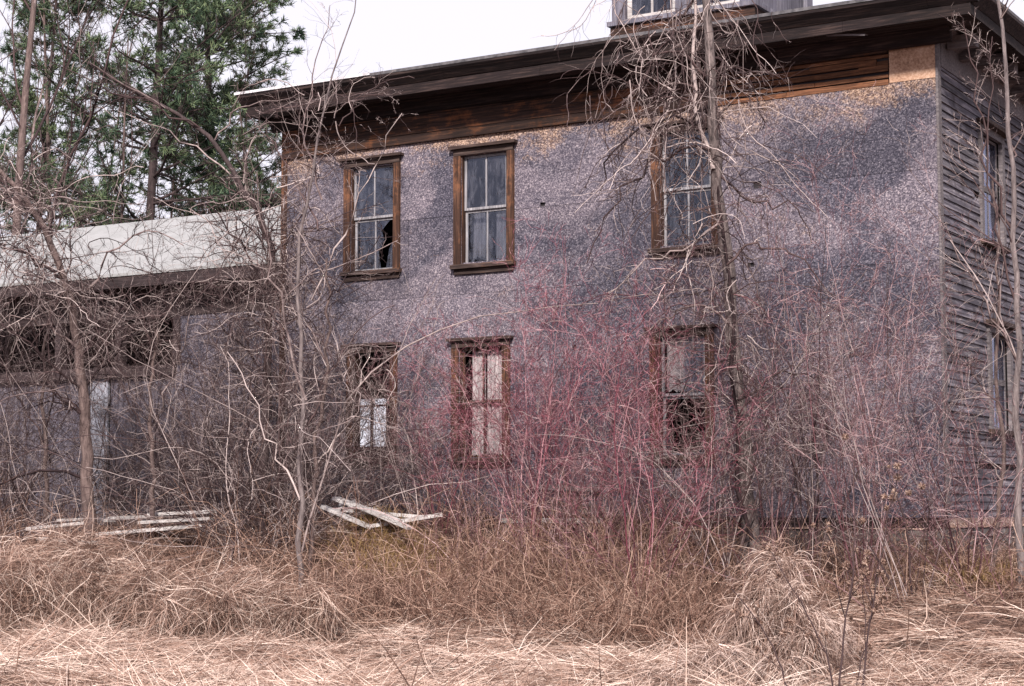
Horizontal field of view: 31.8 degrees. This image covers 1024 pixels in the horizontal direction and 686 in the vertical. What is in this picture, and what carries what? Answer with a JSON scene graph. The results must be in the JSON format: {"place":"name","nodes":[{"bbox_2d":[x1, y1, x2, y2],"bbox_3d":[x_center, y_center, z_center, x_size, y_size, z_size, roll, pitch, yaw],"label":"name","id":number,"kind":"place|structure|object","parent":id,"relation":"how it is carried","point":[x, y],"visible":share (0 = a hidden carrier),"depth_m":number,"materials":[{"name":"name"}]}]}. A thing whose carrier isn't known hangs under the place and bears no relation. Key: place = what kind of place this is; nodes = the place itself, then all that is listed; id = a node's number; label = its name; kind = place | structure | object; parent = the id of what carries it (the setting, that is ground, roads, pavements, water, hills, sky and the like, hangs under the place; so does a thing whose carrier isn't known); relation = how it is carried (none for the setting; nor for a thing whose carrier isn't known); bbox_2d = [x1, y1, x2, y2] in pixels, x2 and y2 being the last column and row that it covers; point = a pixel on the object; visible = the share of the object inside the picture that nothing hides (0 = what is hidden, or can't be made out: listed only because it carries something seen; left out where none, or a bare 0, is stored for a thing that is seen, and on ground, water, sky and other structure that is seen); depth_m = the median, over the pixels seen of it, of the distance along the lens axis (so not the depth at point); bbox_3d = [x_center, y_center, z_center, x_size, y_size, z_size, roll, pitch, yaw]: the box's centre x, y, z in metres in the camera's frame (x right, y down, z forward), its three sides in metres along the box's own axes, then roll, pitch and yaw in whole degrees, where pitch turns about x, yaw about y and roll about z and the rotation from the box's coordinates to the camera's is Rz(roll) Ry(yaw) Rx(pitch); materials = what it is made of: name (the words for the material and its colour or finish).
{"place":"outdoors","nodes":[
{"label":"outdoors","id":0,"kind":"place"},
{"bbox_2d":[0,502,1023,685],"bbox_3d":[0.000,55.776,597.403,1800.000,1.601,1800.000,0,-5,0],"label":"ground","id":1,"kind":"structure","parent":0,"point":[642,651],"depth_m":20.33,"materials":[{"name":"beige plant"}]},
{"bbox_2d":[0,227,79,545],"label":"bare tree","id":2,"kind":"object","parent":1,"relation":"on","point":[45,436],"visible":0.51,"depth_m":28.81,"materials":[{"name":"brown plant"}]},
{"bbox_2d":[36,537,100,543],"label":"loose board","id":3,"kind":"object","parent":1,"relation":"on","point":[64,540],"visible":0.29,"depth_m":26.63,"materials":[{"name":"grey wood"}]},
{"bbox_2d":[26,519,114,529],"bbox_3d":[-6.770,2.786,27.612,1.461,0.052,0.234,-7,-7,18],"label":"loose board","id":4,"kind":"object","parent":1,"relation":"on","point":[103,520],"visible":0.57,"depth_m":27.52,"materials":[{"name":"grey wood"}]},
{"bbox_2d":[56,515,148,521],"bbox_3d":[-6.264,2.697,27.663,1.776,0.047,0.167,-5,-7,27],"label":"loose board","id":5,"kind":"object","parent":4,"relation":"on","point":[113,517],"visible":0.43,"depth_m":27.48,"materials":[{"name":"grey wood"}]},
{"bbox_2d":[0,308,159,546],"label":"bare shrub","id":6,"kind":"object","parent":1,"relation":"on","point":[8,415],"visible":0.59,"depth_m":29.21,"materials":[{"name":"brown plant"}]},
{"bbox_2d":[0,0,162,224],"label":"bare tree","id":7,"kind":"object","parent":1,"relation":"on","point":[48,141],"visible":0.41,"depth_m":46.50,"materials":[{"name":"brown plant"}]},
{"bbox_2d":[0,0,167,234],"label":"pine tree","id":8,"kind":"object","parent":1,"relation":"on","point":[61,133],"visible":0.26,"depth_m":47.41,"materials":[{"name":"green plant"}]},
{"bbox_2d":[7,0,203,228],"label":"bare tree","id":9,"kind":"object","parent":1,"relation":"on","point":[122,157],"visible":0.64,"depth_m":42.29,"materials":[{"name":"brown plant"}]},
{"bbox_2d":[0,0,225,372],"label":"bare tree","id":10,"kind":"object","parent":1,"relation":"on","point":[22,125],"visible":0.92,"depth_m":40.99,"materials":[{"name":"brown plant"}]},
{"bbox_2d":[0,467,242,635],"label":"grass clump","id":11,"kind":"object","parent":1,"relation":"on","point":[106,578],"visible":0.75,"depth_m":21.86,"materials":[{"name":"plant"}]},
{"bbox_2d":[0,346,261,528],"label":"bare shrub","id":12,"kind":"object","parent":1,"relation":"on","point":[105,469],"visible":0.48,"depth_m":28.73,"materials":[{"name":"brown plant"}]},
{"bbox_2d":[0,124,264,538],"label":"bare tree","id":13,"kind":"object","parent":1,"relation":"on","point":[72,309],"visible":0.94,"depth_m":27.04,"materials":[{"name":"brown plant"}]},
{"bbox_2d":[5,6,272,225],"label":"bare tree","id":14,"kind":"object","parent":1,"relation":"on","point":[112,111],"visible":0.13,"depth_m":53.14,"materials":[{"name":"brown plant"}]},
{"bbox_2d":[0,0,281,233],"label":"pine tree","id":15,"kind":"object","parent":1,"relation":"on","point":[157,69],"visible":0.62,"depth_m":43.61,"materials":[{"name":"green plant"}]},
{"bbox_2d":[91,241,208,538],"bbox_3d":[-5.463,0.721,26.821,1.621,4.658,1.293,-4,-7,38],"label":"bare tree","id":16,"kind":"object","parent":1,"relation":"on","point":[152,364],"visible":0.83,"depth_m":26.96,"materials":[{"name":"brown plant"}]},
{"bbox_2d":[96,524,207,535],"bbox_3d":[-5.374,2.776,26.712,1.831,0.052,0.175,-6,-7,18],"label":"loose board","id":17,"kind":"object","parent":1,"relation":"on","point":[162,528],"visible":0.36,"depth_m":26.62,"materials":[{"name":"grey wood"}]},
{"bbox_2d":[138,517,213,523],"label":"loose board","id":18,"kind":"object","parent":17,"relation":"on","point":[169,520],"visible":0.71,"depth_m":26.56,"materials":[{"name":"grey wood"}]},
{"bbox_2d":[147,510,216,515],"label":"loose board","id":19,"kind":"object","parent":18,"relation":"on","point":[176,513],"visible":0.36,"depth_m":26.82,"materials":[{"name":"grey wood"}]},
{"bbox_2d":[31,1,281,225],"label":"bare tree","id":20,"kind":"object","parent":1,"relation":"on","point":[174,181],"visible":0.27,"depth_m":46.31,"materials":[{"name":"brown plant"}]},
{"bbox_2d":[69,0,309,224],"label":"pine tree","id":21,"kind":"object","parent":1,"relation":"on","point":[266,54],"visible":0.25,"depth_m":49.50,"materials":[{"name":"green plant"}]},
{"bbox_2d":[0,206,389,535],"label":"wing shed","id":22,"kind":"structure","parent":1,"relation":"on","point":[113,233],"depth_m":32.12,"materials":[{"name":"wood"}]},
{"bbox_2d":[90,379,109,524],"bbox_3d":[-7.352,1.934,32.020,0.433,2.594,0.050,-3,-6,31],"label":"white door","id":23,"kind":"structure","parent":22,"relation":"in","point":[98,390],"depth_m":32.01,"materials":[{"name":"paint"}]},
{"bbox_2d":[82,296,314,526],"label":"bare shrub","id":24,"kind":"object","parent":1,"relation":"on","point":[156,462],"visible":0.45,"depth_m":28.09,"materials":[{"name":"brown plant"}]},
{"bbox_2d":[92,0,326,219],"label":"bare tree","id":25,"kind":"object","parent":1,"relation":"on","point":[251,44],"visible":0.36,"depth_m":43.67,"materials":[{"name":"brown plant"}]},
{"bbox_2d":[159,126,264,216],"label":"pine tree","id":26,"kind":"object","parent":1,"relation":"on","point":[204,138],"visible":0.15,"depth_m":47.69,"materials":[{"name":"green plant"}]},
{"bbox_2d":[164,0,281,215],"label":"bare tree","id":27,"kind":"object","parent":1,"relation":"on","point":[241,109],"visible":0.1,"depth_m":50.70,"materials":[{"name":"brown plant"}]},
{"bbox_2d":[58,205,387,545],"bbox_3d":[-4.423,0.561,27.910,4.874,5.166,6.777,0,-5,0],"label":"bare shrub","id":28,"kind":"object","parent":1,"relation":"on","point":[224,441],"visible":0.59,"depth_m":27.07,"materials":[{"name":"brown plant"}]},
{"bbox_2d":[98,523,368,644],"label":"grass clump","id":29,"kind":"object","parent":1,"relation":"on","point":[213,598],"visible":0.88,"depth_m":20.93,"materials":[{"name":"plant"}]},
{"bbox_2d":[45,42,427,551],"bbox_3d":[-3.991,-0.663,26.439,4.627,7.433,4.004,-4,-6,35],"label":"bare tree","id":30,"kind":"object","parent":1,"relation":"on","point":[247,195],"visible":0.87,"depth_m":26.36,"materials":[{"name":"brown plant"}]},
{"bbox_2d":[205,118,281,211],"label":"pine tree","id":31,"kind":"object","parent":1,"relation":"on","point":[259,174],"visible":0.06,"depth_m":66.50,"materials":[{"name":"green plant"}]},
{"bbox_2d":[141,198,400,544],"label":"bare shrub","id":32,"kind":"object","parent":1,"relation":"on","point":[279,337],"visible":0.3,"depth_m":27.13,"materials":[{"name":"brown plant"}]},
{"bbox_2d":[183,296,474,538],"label":"bare shrub","id":33,"kind":"object","parent":1,"relation":"on","point":[319,418],"visible":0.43,"depth_m":26.67,"materials":[{"name":"brown plant"}]},
{"bbox_2d":[270,211,392,574],"bbox_3d":[-2.445,0.770,24.231,1.744,5.340,1.825,0,-5,0],"label":"bare tree","id":34,"kind":"object","parent":1,"relation":"on","point":[317,463],"visible":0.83,"depth_m":24.23,"materials":[{"name":"brown plant"}]},
{"bbox_2d":[0,142,725,631],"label":"brambles","id":35,"kind":"object","parent":1,"relation":"on","point":[280,500],"visible":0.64,"depth_m":26.10,"materials":[{"name":"brown plant"}]},
{"bbox_2d":[237,342,490,514],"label":"bare shrub","id":36,"kind":"object","parent":1,"relation":"on","point":[364,450],"visible":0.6,"depth_m":25.77,"materials":[{"name":"brown plant"}]},
{"bbox_2d":[296,307,485,537],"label":"bare shrub","id":37,"kind":"object","parent":1,"relation":"on","point":[402,452],"visible":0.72,"depth_m":25.55,"materials":[{"name":"brown plant"}]},
{"bbox_2d":[369,513,440,527],"bbox_3d":[-1.448,2.418,24.546,1.008,0.051,0.109,-8,-3,-14],"label":"loose board","id":38,"kind":"object","parent":1,"relation":"on","point":[405,519],"visible":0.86,"depth_m":24.52,"materials":[{"name":"grey wood"}]},
{"bbox_2d":[320,505,374,529],"bbox_3d":[-2.248,2.380,24.570,0.834,0.052,0.132,21,4,24],"label":"loose board","id":39,"kind":"object","parent":38,"relation":"on","point":[347,516],"visible":0.86,"depth_m":24.53,"materials":[{"name":"grey wood"}]},
{"bbox_2d":[344,509,429,518],"bbox_3d":[-1.735,2.358,24.848,1.233,0.052,0.131,3,-4,17],"label":"loose board","id":40,"kind":"object","parent":38,"relation":"on","point":[407,516],"visible":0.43,"depth_m":24.73,"materials":[{"name":"grey wood"}]},
{"bbox_2d":[329,499,356,514],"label":"loose board","id":41,"kind":"object","parent":40,"relation":"on","point":[339,508],"visible":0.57,"depth_m":25.06,"materials":[{"name":"grey wood"}]},
{"bbox_2d":[332,497,402,521],"bbox_3d":[-2.000,2.294,24.777,0.153,0.050,1.341,5,6,-45],"label":"loose board","id":42,"kind":"object","parent":40,"relation":"on","point":[337,498],"visible":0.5,"depth_m":25.03,"materials":[{"name":"grey wood"}]},
{"bbox_2d":[192,0,625,588],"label":"bare tree","id":43,"kind":"object","parent":1,"relation":"on","point":[300,378],"visible":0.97,"depth_m":23.88,"materials":[{"name":"grey plant"}]},
{"bbox_2d":[294,289,535,530],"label":"bare shrub","id":44,"kind":"object","parent":1,"relation":"on","point":[404,374],"visible":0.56,"depth_m":26.45,"materials":[{"name":"brown plant"}]},
{"bbox_2d":[385,324,541,541],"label":"red twig shrub","id":45,"kind":"object","parent":1,"relation":"on","point":[422,442],"visible":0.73,"depth_m":25.43,"materials":[{"name":"red plant"}]},
{"bbox_2d":[0,399,1023,653],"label":"dead weeds","id":46,"kind":"object","parent":1,"relation":"on","point":[456,583],"visible":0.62,"depth_m":21.54,"materials":[{"name":"brown plant"}]},
{"bbox_2d":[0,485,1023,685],"bbox_3d":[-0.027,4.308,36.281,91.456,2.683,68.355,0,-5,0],"label":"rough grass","id":47,"kind":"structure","parent":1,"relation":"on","point":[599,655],"depth_m":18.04,"materials":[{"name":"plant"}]},
{"bbox_2d":[371,264,698,575],"bbox_3d":[0.872,0.979,22.980,3.389,4.290,4.763,4,-7,-39],"label":"rosy shrub","id":48,"kind":"object","parent":1,"relation":"on","point":[583,467],"visible":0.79,"depth_m":23.13,"materials":[{"name":"red plant"}]},
{"bbox_2d":[500,483,601,550],"bbox_3d":[0.579,2.640,25.819,1.367,1.274,0.702,-3,-6,31],"label":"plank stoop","id":49,"kind":"object","parent":1,"relation":"on","point":[552,486],"visible":0.21,"depth_m":25.93,"materials":[{"name":"wood"}]},
{"bbox_2d":[381,222,721,561],"bbox_3d":[0.399,0.711,23.868,3.987,4.803,5.099,1,-5,-13],"label":"red twig shrub","id":50,"kind":"object","parent":1,"relation":"on","point":[515,399],"visible":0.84,"depth_m":24.17,"materials":[{"name":"red plant"}]},
{"bbox_2d":[477,210,702,548],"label":"red twig shrub","id":51,"kind":"object","parent":1,"relation":"on","point":[601,419],"visible":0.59,"depth_m":24.70,"materials":[{"name":"red plant"}]},
{"bbox_2d":[234,0,1023,559],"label":"farmhouse","id":52,"kind":"object","parent":1,"relation":"on","point":[480,150],"visible":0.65,"depth_m":25.93,"materials":[{"name":"grey paint"}]},
{"bbox_2d":[338,152,403,281],"bbox_3d":[-2.192,-1.967,28.387,1.206,1.964,0.259,-3,-6,31],"label":"window","id":53,"kind":"structure","parent":52,"relation":"in","point":[395,158],"depth_m":28.42,"materials":[{"name":"brown wood"}]},
{"bbox_2d":[341,342,400,467],"bbox_3d":[-2.175,0.973,28.107,1.088,1.938,0.260,-3,-6,31],"label":"window","id":54,"kind":"structure","parent":52,"relation":"in","point":[381,344],"depth_m":28.14,"materials":[{"name":"brown wood"}]},
{"bbox_2d":[445,335,513,467],"bbox_3d":[-0.455,0.894,27.079,1.157,1.967,0.259,-3,-6,31],"label":"window","id":55,"kind":"structure","parent":52,"relation":"in","point":[460,345],"depth_m":27.15,"materials":[{"name":"brown wood"}]},
{"bbox_2d":[448,139,517,274],"bbox_3d":[-0.376,-2.037,27.378,1.197,1.976,0.395,-3,-6,31],"label":"window","id":56,"kind":"structure","parent":52,"relation":"in","point":[505,235],"depth_m":27.43,"materials":[{"name":"brown wood"}]},
{"bbox_2d":[643,324,717,465],"bbox_3d":[2.409,0.742,25.370,1.118,1.979,0.258,-3,-6,31],"label":"window","id":57,"kind":"structure","parent":52,"relation":"in","point":[704,328],"depth_m":25.46,"materials":[{"name":"brown wood"}]},
{"bbox_2d":[645,115,722,258],"bbox_3d":[2.478,-2.189,25.596,1.197,1.955,0.259,-3,-6,31],"label":"window","id":58,"kind":"structure","parent":52,"relation":"in","point":[654,229],"depth_m":25.71,"materials":[{"name":"brown wood"}]},
{"bbox_2d":[976,117,1012,253],"bbox_3d":[6.891,-2.227,25.726,0.226,1.777,1.368,-3,-6,31],"label":"window","id":59,"kind":"structure","parent":52,"relation":"in","point":[987,217],"depth_m":25.86,"materials":[{"name":"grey wood"}]},
{"bbox_2d":[985,318,1015,436],"bbox_3d":[6.988,0.511,25.641,0.226,1.607,1.347,-3,-6,31],"label":"window","id":60,"kind":"structure","parent":52,"relation":"in","point":[1001,372],"depth_m":25.86,"materials":[{"name":"grey wood"}]},
{"bbox_2d":[274,501,1016,599],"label":"yellow weeds","id":61,"kind":"object","parent":1,"relation":"on","point":[384,532],"visible":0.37,"depth_m":24.00,"materials":[{"name":"plant"}]},
{"bbox_2d":[350,502,412,529],"bbox_3d":[-1.770,2.330,24.284,0.091,0.051,1.254,5,8,-44],"label":"loose board","id":62,"kind":"object","parent":61,"relation":"on","point":[377,514],"visible":0.79,"depth_m":24.25,"materials":[{"name":"grey wood"}]},
{"bbox_2d":[493,275,809,616],"bbox_3d":[1.851,1.206,21.507,3.050,4.094,4.446,-3,-6,27],"label":"red twig shrub","id":63,"kind":"object","parent":1,"relation":"on","point":[658,443],"visible":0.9,"depth_m":20.99,"materials":[{"name":"red plant"}]},
{"bbox_2d":[280,371,1023,609],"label":"brambles","id":64,"kind":"object","parent":1,"relation":"on","point":[584,524],"visible":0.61,"depth_m":22.76,"materials":[{"name":"brown plant"}]},
{"bbox_2d":[601,627,785,685],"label":"grass clump","id":65,"kind":"object","parent":1,"relation":"on","point":[714,656],"visible":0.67,"depth_m":15.01,"materials":[{"name":"beige plant"}]},
{"bbox_2d":[512,207,895,588],"bbox_3d":[2.640,0.698,21.823,3.456,4.633,4.037,-5,-7,43],"label":"bare shrub","id":66,"kind":"object","parent":1,"relation":"on","point":[727,556],"visible":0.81,"depth_m":21.70,"materials":[{"name":"brown plant"}]},
{"bbox_2d":[533,0,907,574],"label":"vine tree","id":67,"kind":"object","parent":1,"relation":"on","point":[714,152],"visible":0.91,"depth_m":22.01,"materials":[{"name":"grey plant"}]},
{"bbox_2d":[726,582,793,685],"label":"seed weed","id":68,"kind":"object","parent":1,"relation":"on","point":[758,621],"visible":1,"depth_m":14.26,"materials":[{"name":"brown plant"}]},
{"bbox_2d":[640,185,893,562],"bbox_3d":[3.431,0.530,23.225,3.549,4.753,3.159,4,-7,-39],"label":"rosy shrub","id":69,"kind":"object","parent":1,"relation":"on","point":[771,507],"visible":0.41,"depth_m":22.82,"materials":[{"name":"brown plant"}]},
{"bbox_2d":[649,528,887,685],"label":"grass clump","id":70,"kind":"object","parent":1,"relation":"on","point":[799,645],"visible":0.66,"depth_m":15.35,"materials":[{"name":"beige plant"}]},
{"bbox_2d":[548,106,994,586],"bbox_3d":[2.859,0.087,21.983,5.213,5.747,4.560,2,-6,-22],"label":"bare shrub","id":71,"kind":"object","parent":1,"relation":"on","point":[794,468],"visible":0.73,"depth_m":21.42,"materials":[{"name":"brown plant"}]},
{"bbox_2d":[625,175,949,551],"bbox_3d":[3.573,0.319,23.296,3.229,5.040,4.823,2,-6,-20],"label":"rosy shrub","id":72,"kind":"object","parent":1,"relation":"on","point":[815,308],"visible":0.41,"depth_m":23.16,"materials":[{"name":"brown plant"}]},
{"bbox_2d":[763,540,833,685],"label":"seed weed","id":73,"kind":"object","parent":1,"relation":"on","point":[768,547],"visible":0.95,"depth_m":14.36,"materials":[{"name":"brown plant"}]},
{"bbox_2d":[811,433,871,685],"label":"seed weed","id":74,"kind":"object","parent":1,"relation":"on","point":[845,565],"visible":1,"depth_m":14.52,"materials":[{"name":"brown plant"}]},
{"bbox_2d":[838,549,884,685],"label":"seed weed","id":75,"kind":"object","parent":1,"relation":"on","point":[868,606],"visible":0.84,"depth_m":14.92,"materials":[{"name":"brown plant"}]},
{"bbox_2d":[708,231,1022,605],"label":"bare shrub","id":76,"kind":"object","parent":1,"relation":"on","point":[864,480],"visible":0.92,"depth_m":20.38,"materials":[{"name":"brown plant"}]},
{"bbox_2d":[816,592,919,679],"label":"grass clump","id":77,"kind":"object","parent":1,"relation":"on","point":[873,655],"visible":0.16,"depth_m":16.07,"materials":[{"name":"beige plant"}]},
{"bbox_2d":[736,80,1023,596],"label":"rosy shrub","id":78,"kind":"object","parent":1,"relation":"on","point":[863,420],"visible":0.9,"depth_m":20.94,"materials":[{"name":"brown plant"}]},
{"bbox_2d":[844,462,925,685],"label":"seed weed","id":79,"kind":"object","parent":1,"relation":"on","point":[898,477],"visible":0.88,"depth_m":14.78,"materials":[{"name":"brown plant"}]},
{"bbox_2d":[833,301,1023,583],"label":"rosy shrub","id":80,"kind":"object","parent":1,"relation":"on","point":[941,503],"visible":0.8,"depth_m":20.70,"materials":[{"name":"brown plant"}]},
{"bbox_2d":[885,0,1023,593],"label":"bare sapling","id":81,"kind":"object","parent":1,"relation":"on","point":[1014,413],"visible":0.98,"depth_m":20.46,"materials":[{"name":"grey plant"}]},
{"bbox_2d":[930,155,1023,578],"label":"bare sapling","id":82,"kind":"object","parent":1,"relation":"on","point":[1002,429],"visible":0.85,"depth_m":20.90,"materials":[{"name":"brown plant"}]},
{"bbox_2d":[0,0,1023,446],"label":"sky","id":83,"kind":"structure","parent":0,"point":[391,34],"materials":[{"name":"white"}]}
]}

